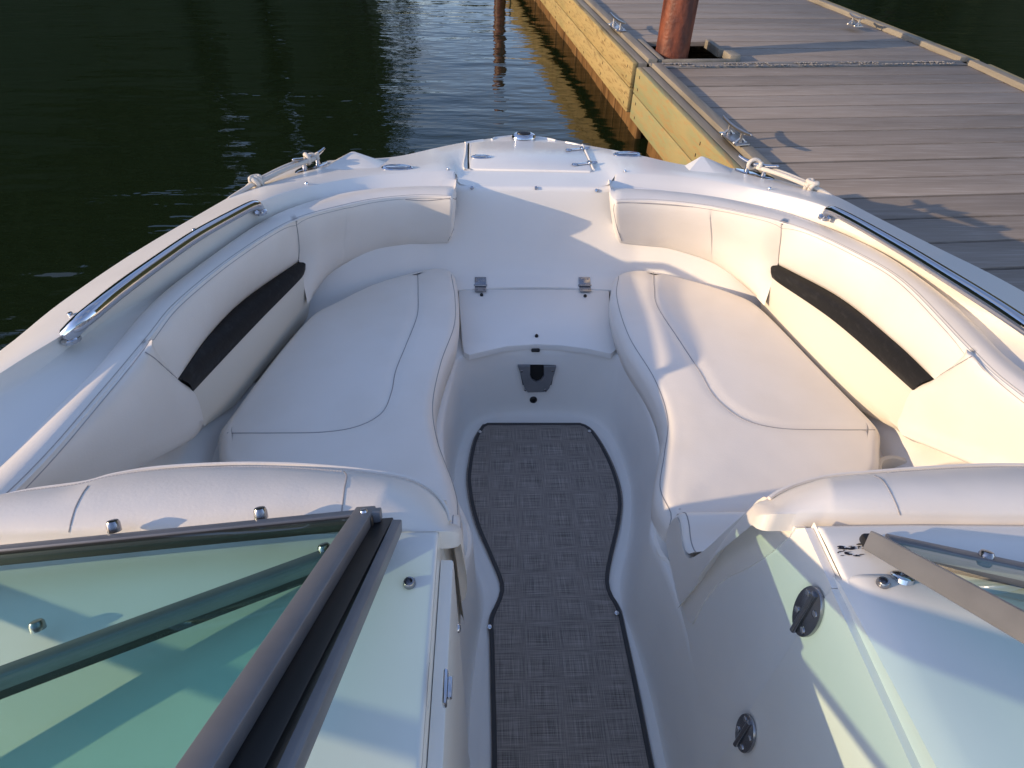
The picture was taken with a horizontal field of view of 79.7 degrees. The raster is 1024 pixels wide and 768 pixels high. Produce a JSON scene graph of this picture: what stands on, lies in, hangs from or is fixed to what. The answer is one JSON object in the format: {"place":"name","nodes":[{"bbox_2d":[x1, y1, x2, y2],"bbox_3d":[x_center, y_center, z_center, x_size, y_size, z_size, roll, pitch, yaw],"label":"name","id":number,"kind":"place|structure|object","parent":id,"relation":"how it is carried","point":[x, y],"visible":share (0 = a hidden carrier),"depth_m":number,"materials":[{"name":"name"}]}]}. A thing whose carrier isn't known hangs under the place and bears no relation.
{"place":"outdoors","nodes":[
{"label":"outdoors","id":0,"kind":"place"},
{"bbox_2d":[0,0,1023,349],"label":"water","id":1,"kind":"structure","parent":0,"point":[128,128],"depth_m":4.61,"materials":[{"name":"black liquid"}]},
{"bbox_2d":[0,131,1023,767],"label":"motorboat","id":2,"kind":"object","parent":1,"relation":"on","point":[174,593],"visible":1,"depth_m":0.94,"materials":[{"name":"white plastic"}]},
{"bbox_2d":[227,152,319,198],"bbox_3d":[-0.750,-0.497,1.975,0.042,0.390,0.480,17,44,16],"label":"mooring rope","id":3,"kind":"object","parent":2,"relation":"attached to","point":[256,180],"visible":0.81,"depth_m":1.88,"materials":[{"name":"beige fabric"}]},
{"bbox_2d":[218,269,460,519],"bbox_3d":[-0.397,-0.025,1.626,0.561,0.169,1.075,0,42,-2],"label":"seat cushion","id":4,"kind":"object","parent":2,"relation":"on","point":[359,379],"visible":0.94,"depth_m":1.49,"materials":[{"name":"white leather"}]},
{"bbox_2d":[427,560,468,767],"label":"folding door","id":5,"kind":"structure","parent":2,"relation":"in","point":[448,744],"depth_m":0.62,"materials":[{"name":"plastic"}]},
{"bbox_2d":[466,423,654,767],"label":"floor mat","id":6,"kind":"object","parent":2,"relation":"on","point":[546,503],"visible":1,"depth_m":1.46,"materials":[{"name":"grey carpet"}]},
{"bbox_2d":[609,271,879,542],"bbox_3d":[0.568,-0.025,1.652,0.576,0.168,1.070,0,42,-2],"label":"seat cushion","id":7,"kind":"object","parent":2,"relation":"on","point":[748,404],"visible":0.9,"depth_m":1.48,"materials":[{"name":"white leather"}]},
{"bbox_2d":[746,158,831,194],"bbox_3d":[0.896,-0.508,2.034,0.052,0.388,0.382,-26,49,-27],"label":"mooring rope","id":8,"kind":"object","parent":2,"relation":"attached to","point":[810,184],"visible":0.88,"depth_m":1.93,"materials":[{"name":"beige fabric"}]},
{"bbox_2d":[715,586,920,767],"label":"console door","id":9,"kind":"structure","parent":2,"relation":"in","point":[826,703],"depth_m":0.64,"materials":[{"name":"white plastic"}]},
{"bbox_2d":[656,0,698,58],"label":"steel pile","id":10,"kind":"object","parent":1,"relation":"in","point":[677,22],"visible":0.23,"depth_m":3.75,"materials":[{"name":"brown metal"}]},
{"bbox_2d":[534,0,979,138],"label":"dock section","id":11,"kind":"object","parent":1,"relation":"on","point":[610,43],"visible":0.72,"depth_m":4.43,"materials":[{"name":"grey wood"}]},
{"bbox_2d":[630,60,1023,291],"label":"dock section","id":12,"kind":"object","parent":1,"relation":"on","point":[931,152],"visible":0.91,"depth_m":2.98,"materials":[{"name":"grey wood"}]}
]}

